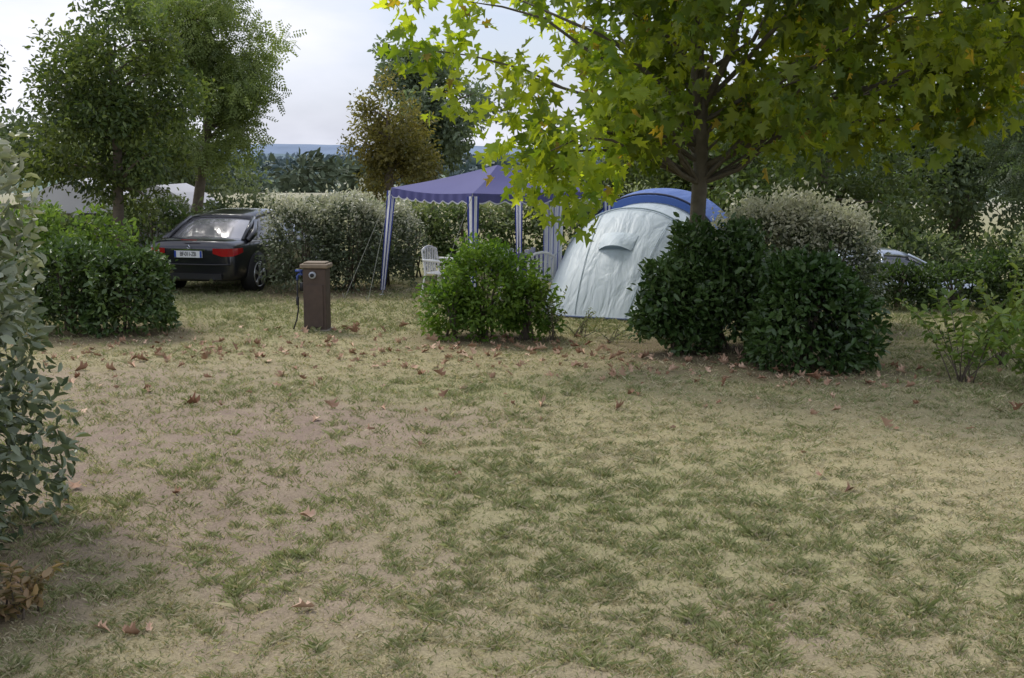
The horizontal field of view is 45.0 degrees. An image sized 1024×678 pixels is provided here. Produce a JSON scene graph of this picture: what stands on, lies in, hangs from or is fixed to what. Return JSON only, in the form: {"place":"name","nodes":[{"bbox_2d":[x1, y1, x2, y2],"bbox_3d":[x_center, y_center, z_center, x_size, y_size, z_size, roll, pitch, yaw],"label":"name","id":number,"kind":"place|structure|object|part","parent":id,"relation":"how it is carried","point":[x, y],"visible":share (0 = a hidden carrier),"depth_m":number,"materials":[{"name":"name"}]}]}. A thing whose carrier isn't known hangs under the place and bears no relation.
{"place":"outdoors","nodes":[
{"label":"outdoors","id":0,"kind":"place"},
{"bbox_2d":[240,153,582,160],"bbox_3d":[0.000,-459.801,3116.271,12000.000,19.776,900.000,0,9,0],"label":"wooded hill","id":1,"kind":"structure","parent":0,"point":[276,155],"depth_m":2927.29,"materials":[{"name":"green plant"}]},
{"bbox_2d":[0,161,1023,677],"bbox_3d":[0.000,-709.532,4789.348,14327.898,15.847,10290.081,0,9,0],"label":"ground","id":2,"kind":"structure","parent":0,"point":[284,495],"depth_m":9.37,"materials":[{"name":"plant"}]},
{"bbox_2d":[0,44,20,173],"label":"oak tree","id":3,"kind":"object","parent":2,"relation":"on","point":[2,82],"visible":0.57,"depth_m":27.07,"materials":[{"name":"green plant"}]},
{"bbox_2d":[0,559,68,621],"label":"weed plant","id":4,"kind":"object","parent":2,"relation":"on","point":[30,593],"visible":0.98,"depth_m":6.67,"materials":[{"name":"brown plant"}]},
{"bbox_2d":[0,103,91,550],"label":"elaeagnus shrub","id":5,"kind":"object","parent":2,"relation":"on","point":[12,299],"visible":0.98,"depth_m":8.25,"materials":[{"name":"green plant"}]},
{"bbox_2d":[0,199,143,304],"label":"green shrub","id":6,"kind":"object","parent":2,"relation":"on","point":[50,215],"visible":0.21,"depth_m":19.92,"materials":[{"name":"green plant"}]},
{"bbox_2d":[20,178,133,244],"bbox_3d":[-11.037,-3.212,31.959,2.670,1.850,2.220,-1,9,-8],"label":"caravan awning","id":7,"kind":"object","parent":2,"relation":"on","point":[69,203],"visible":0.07,"depth_m":30.84,"materials":[{"name":"white fabric"}]},
{"bbox_2d":[2,229,181,337],"bbox_3d":[-5.972,-0.789,17.423,2.625,1.496,1.888,0,9,0],"label":"laurel shrub","id":8,"kind":"object","parent":2,"relation":"on","point":[110,283],"visible":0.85,"depth_m":17.04,"materials":[{"name":"green plant"}]},
{"bbox_2d":[9,0,223,247],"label":"lime tree","id":9,"kind":"object","parent":2,"relation":"on","point":[88,99],"visible":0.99,"depth_m":23.49,"materials":[{"name":"green plant"}]},
{"bbox_2d":[0,91,271,200],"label":"oak tree","id":10,"kind":"object","parent":2,"relation":"on","point":[175,179],"visible":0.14,"depth_m":38.75,"materials":[{"name":"green plant"}]},
{"bbox_2d":[134,183,218,246],"bbox_3d":[-8.890,-3.213,32.468,1.870,1.700,2.220,1,9,5],"label":"caravan awning","id":11,"kind":"object","parent":2,"relation":"on","point":[187,189],"visible":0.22,"depth_m":31.53,"materials":[{"name":"white fabric"}]},
{"bbox_2d":[83,0,306,213],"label":"locust tree","id":12,"kind":"object","parent":2,"relation":"on","point":[199,24],"visible":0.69,"depth_m":29.05,"materials":[{"name":"green plant"}]},
{"bbox_2d":[0,184,393,263],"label":"hedge","id":13,"kind":"object","parent":2,"relation":"on","point":[184,210],"visible":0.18,"depth_m":27.15,"materials":[{"name":"green plant"}]},
{"bbox_2d":[151,208,325,290],"bbox_3d":[-5.197,-1.833,24.173,2.081,1.472,4.668,2,9,14],"label":"parked car","id":14,"kind":"object","parent":2,"relation":"on","point":[216,245],"visible":0.7,"depth_m":22.41,"materials":[{"name":"paint"}]},
{"bbox_3d":[-5.248,-2.239,23.907,1.670,0.538,2.830,2,9,14],"label":"window glass","id":15,"kind":"part","parent":14,"relation":"part of","materials":[{"name":"glass"}]},
{"bbox_2d":[293,261,332,331],"bbox_3d":[-2.836,-0.598,17.558,0.551,1.005,0.350,1,9,6],"label":"service post","id":16,"kind":"object","parent":2,"relation":"on","point":[315,286],"visible":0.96,"depth_m":17.43,"materials":[{"name":"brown wood"}]},
{"bbox_2d":[305,285,323,326],"bbox_3d":[-2.784,-0.461,17.438,0.250,0.600,0.012,1,9,6],"label":"door panel","id":17,"kind":"structure","parent":16,"relation":"in","point":[314,293],"depth_m":17.43,"materials":[{"name":"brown wood"}]},
{"bbox_2d":[254,178,430,293],"bbox_3d":[-3.106,-1.921,22.771,3.356,2.105,2.251,-4,9,-24],"label":"elaeagnus hedge","id":18,"kind":"object","parent":2,"relation":"on","point":[362,211],"visible":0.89,"depth_m":22.39,"materials":[{"name":"green plant"}]},
{"bbox_2d":[336,66,444,230],"bbox_3d":[-3.711,-5.729,37.580,3.401,5.257,3.018,0,9,0],"label":"oak tree","id":19,"kind":"object","parent":2,"relation":"on","point":[390,155],"visible":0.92,"depth_m":37.26,"materials":[{"name":"green plant"}]},
{"bbox_2d":[420,245,452,296],"bbox_3d":[-1.244,-1.179,21.578,0.570,0.905,0.595,5,10,30],"label":"plastic chair","id":20,"kind":"object","parent":2,"relation":"on","point":[429,260],"visible":0.69,"depth_m":21.58,"materials":[{"name":"white plastic"}]},
{"bbox_2d":[367,29,511,219],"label":"ash tree","id":21,"kind":"object","parent":2,"relation":"on","point":[451,135],"visible":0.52,"depth_m":43.37,"materials":[{"name":"green plant"}]},
{"bbox_2d":[342,165,611,314],"bbox_3d":[-0.637,-1.800,21.224,3.880,2.352,3.134,-6,10,-34],"label":"party gazebo","id":22,"kind":"object","parent":2,"relation":"on","point":[471,190],"visible":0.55,"depth_m":20.76,"materials":[{"name":"fabric"}]},
{"bbox_2d":[412,230,566,342],"bbox_3d":[-0.309,-0.735,16.850,2.185,1.550,1.592,3,9,18],"label":"green shrub","id":23,"kind":"object","parent":2,"relation":"on","point":[457,300],"visible":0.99,"depth_m":16.56,"materials":[{"name":"green plant"}]},
{"bbox_2d":[0,317,1023,634],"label":"fallen leaves","id":24,"kind":"object","parent":2,"relation":"on","point":[132,629],"visible":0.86,"depth_m":14.58,"materials":[{"name":"brown plant"}]},
{"bbox_2d":[371,180,656,280],"bbox_3d":[0.348,-2.257,25.425,6.744,2.010,2.106,-1,9,-7],"label":"hedge","id":25,"kind":"object","parent":2,"relation":"on","point":[437,223],"visible":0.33,"depth_m":24.98,"materials":[{"name":"green plant"}]},
{"bbox_2d":[491,247,563,299],"bbox_3d":[0.200,-1.164,21.668,1.269,0.861,0.810,-3,9,-20],"label":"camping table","id":26,"kind":"object","parent":2,"relation":"on","point":[532,250],"visible":0.18,"depth_m":21.45,"materials":[{"name":"white plastic"}]},
{"bbox_2d":[517,251,555,286],"bbox_3d":[0.409,-1.045,20.749,0.595,0.905,0.570,-3,9,-20],"label":"plastic chair","id":27,"kind":"object","parent":2,"relation":"on","point":[550,255],"visible":0.47,"depth_m":20.53,"materials":[{"name":"white plastic"}]},
{"bbox_2d":[539,285,567,340],"bbox_3d":[0.491,-0.342,16.706,0.468,0.790,0.419,7,11,41],"label":"weed plant","id":28,"kind":"object","parent":2,"relation":"on","point":[544,300],"visible":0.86,"depth_m":16.73,"materials":[{"name":"green plant"}]},
{"bbox_2d":[137,147,1015,201],"bbox_3d":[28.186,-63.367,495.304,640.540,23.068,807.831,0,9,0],"label":"distant trees","id":29,"kind":"object","parent":2,"relation":"on","point":[330,173],"visible":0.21,"depth_m":99.22,"materials":[{"name":"green plant"}]},
{"bbox_2d":[566,308,612,337],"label":"weed plant","id":30,"kind":"object","parent":2,"relation":"on","point":[584,320],"visible":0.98,"depth_m":17.03,"materials":[{"name":"green plant"}]},
{"bbox_2d":[594,323,633,342],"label":"weed plant","id":31,"kind":"object","parent":2,"relation":"on","point":[614,337],"visible":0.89,"depth_m":16.58,"materials":[{"name":"green plant"}]},
{"bbox_2d":[213,152,1021,174],"bbox_3d":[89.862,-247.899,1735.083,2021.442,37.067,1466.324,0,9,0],"label":"tree belts","id":32,"kind":"object","parent":2,"relation":"on","point":[472,165],"visible":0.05,"depth_m":1048.42,"materials":[{"name":"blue plant"}]},
{"bbox_2d":[539,188,726,319],"bbox_3d":[1.904,-1.524,20.711,3.477,1.939,5.637,4,9,23],"label":"dome tent","id":33,"kind":"object","parent":2,"relation":"on","point":[600,274],"visible":0.53,"depth_m":19.42,"materials":[{"name":"white fabric"}]},
{"bbox_2d":[583,66,789,211],"bbox_3d":[4.625,-4.390,32.837,5.582,5.618,5.310,3,9,19],"label":"lime tree","id":34,"kind":"object","parent":2,"relation":"on","point":[678,182],"visible":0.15,"depth_m":31.49,"materials":[{"name":"green plant"}]},
{"bbox_2d":[369,0,1023,247],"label":"plane tree","id":35,"kind":"object","parent":2,"relation":"on","point":[639,111],"visible":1,"depth_m":14.75,"materials":[{"name":"green plant"}]},
{"bbox_2d":[625,209,774,356],"bbox_3d":[2.475,-0.743,15.815,2.170,1.866,1.929,0,9,0],"label":"laurel shrub","id":36,"kind":"object","parent":2,"relation":"on","point":[688,296],"visible":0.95,"depth_m":15.34,"materials":[{"name":"green plant"}]},
{"bbox_2d":[621,128,872,250],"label":"oak tree","id":37,"kind":"object","parent":2,"relation":"on","point":[756,184],"visible":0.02,"depth_m":40.81,"materials":[{"name":"green plant"}]},
{"bbox_2d":[708,177,893,328],"bbox_3d":[4.180,-1.276,18.187,2.934,2.219,2.045,0,9,0],"label":"elaeagnus shrub","id":38,"kind":"object","parent":2,"relation":"on","point":[792,215],"visible":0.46,"depth_m":17.70,"materials":[{"name":"green plant"}]},
{"bbox_2d":[739,240,892,375],"bbox_3d":[3.533,-0.377,14.559,1.653,1.577,1.575,0,9,0],"label":"laurel shrub","id":39,"kind":"object","parent":2,"relation":"on","point":[799,291],"visible":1,"depth_m":14.14,"materials":[{"name":"green plant"}]},
{"bbox_2d":[707,18,962,248],"bbox_3d":[7.400,-4.295,29.487,6.432,6.427,5.013,-7,11,-41],"label":"lime tree","id":40,"kind":"object","parent":2,"relation":"on","point":[856,184],"visible":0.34,"depth_m":29.08,"materials":[{"name":"green plant"}]},
{"bbox_2d":[773,201,1023,295],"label":"hedge","id":41,"kind":"object","parent":2,"relation":"on","point":[912,234],"visible":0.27,"depth_m":26.01,"materials":[{"name":"green plant"}]},
{"bbox_2d":[835,247,999,302],"bbox_3d":[7.238,-1.089,24.568,4.668,1.472,2.081,-1,9,-4],"label":"parked car","id":42,"kind":"object","parent":2,"relation":"on","point":[904,257],"visible":0.01,"depth_m":23.83,"materials":[{"name":"paint"}]},
{"bbox_3d":[7.030,-1.523,24.488,2.830,0.538,1.670,-1,9,-4],"label":"window glass","id":43,"kind":"part","parent":42,"relation":"part of","materials":[{"name":"glass"}]},
{"bbox_2d":[853,82,1023,261],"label":"oak tree","id":44,"kind":"object","parent":2,"relation":"on","point":[958,188],"visible":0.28,"depth_m":36.56,"materials":[{"name":"green plant"}]},
{"bbox_2d":[855,245,1023,311],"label":"hedge","id":45,"kind":"object","parent":2,"relation":"on","point":[937,276],"visible":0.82,"depth_m":19.75,"materials":[{"name":"green plant"}]},
{"bbox_2d":[895,288,1023,382],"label":"young shrub","id":46,"kind":"object","parent":2,"relation":"on","point":[990,324],"visible":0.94,"depth_m":13.73,"materials":[{"name":"green plant"}]},
{"bbox_2d":[933,67,1023,225],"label":"locust tree","id":47,"kind":"object","parent":2,"relation":"on","point":[1008,170],"visible":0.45,"depth_m":26.45,"materials":[{"name":"green plant"}]},
{"bbox_2d":[957,263,1023,366],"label":"young shrub","id":48,"kind":"object","parent":2,"relation":"on","point":[1010,301],"visible":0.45,"depth_m":14.70,"materials":[{"name":"green plant"}]},
{"bbox_2d":[985,292,1023,374],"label":"young shrub","id":49,"kind":"object","parent":2,"relation":"on","point":[1015,323],"visible":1,"depth_m":13.01,"materials":[{"name":"green plant"}]},
{"bbox_2d":[1004,222,1023,308],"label":"elaeagnus shrub","id":50,"kind":"object","parent":2,"relation":"on","point":[1014,260],"visible":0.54,"depth_m":19.42,"materials":[{"name":"green plant"}]},
{"bbox_2d":[0,0,1023,146],"label":"sky","id":51,"kind":"structure","parent":0,"point":[333,60],"materials":[{"name":"white"}]},
{"bbox_2d":[233,144,889,154],"bbox_3d":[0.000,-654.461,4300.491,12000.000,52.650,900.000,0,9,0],"label":"hills","id":52,"kind":"structure","parent":0,"point":[292,149],"depth_m":4059.37,"materials":[{"name":"green plant"}]}
]}

